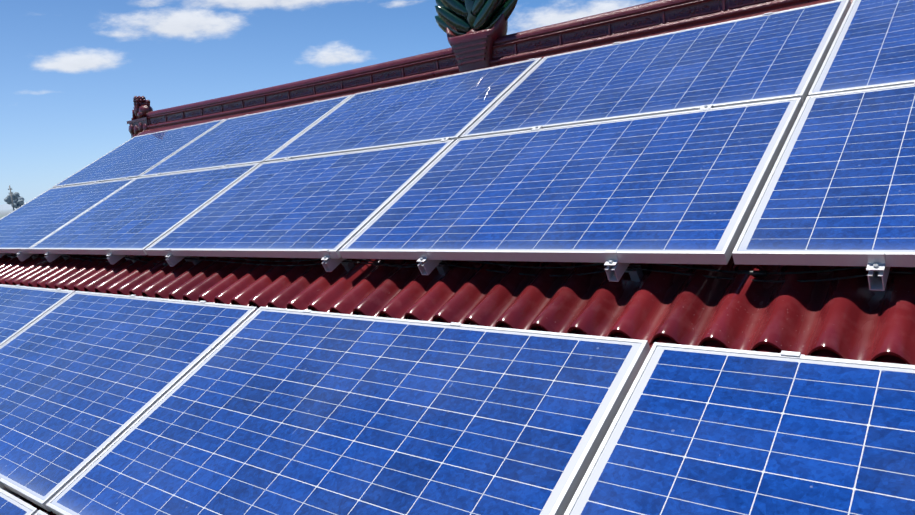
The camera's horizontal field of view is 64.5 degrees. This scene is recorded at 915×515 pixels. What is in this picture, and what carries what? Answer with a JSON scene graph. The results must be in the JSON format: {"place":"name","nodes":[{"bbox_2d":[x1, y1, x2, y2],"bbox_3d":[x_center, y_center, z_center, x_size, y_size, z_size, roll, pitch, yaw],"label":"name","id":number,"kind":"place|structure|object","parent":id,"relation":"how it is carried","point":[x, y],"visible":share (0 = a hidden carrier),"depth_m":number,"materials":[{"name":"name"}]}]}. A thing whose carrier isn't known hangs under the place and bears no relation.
{"place":"outdoors","nodes":[
{"label":"outdoors","id":0,"kind":"place"},
{"bbox_2d":[0,202,26,218],"bbox_3d":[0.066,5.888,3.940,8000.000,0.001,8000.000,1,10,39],"label":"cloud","id":1,"kind":"structure","parent":0,"point":[6,209],"depth_m":671.83,"materials":[{"name":"white"}]},
{"bbox_2d":[8,185,14,210],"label":"utility pole","id":2,"kind":"object","parent":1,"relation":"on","point":[10,189],"visible":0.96,"depth_m":127.44,"materials":[{"name":"concrete"}]},
{"bbox_2d":[4,192,23,208],"bbox_3d":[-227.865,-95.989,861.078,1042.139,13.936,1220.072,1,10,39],"label":"trees","id":3,"kind":"object","parent":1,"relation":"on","point":[18,201],"visible":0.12,"depth_m":454.43,"materials":[{"name":"green plant"}]},
{"bbox_2d":[0,0,656,204],"label":"sky","id":4,"kind":"structure","parent":0,"point":[72,72],"materials":[{"name":"blue"}]},
{"bbox_2d":[0,0,914,514],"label":"roof","id":5,"kind":"structure","parent":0,"point":[654,258],"depth_m":2.52,"materials":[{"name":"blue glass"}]}
]}

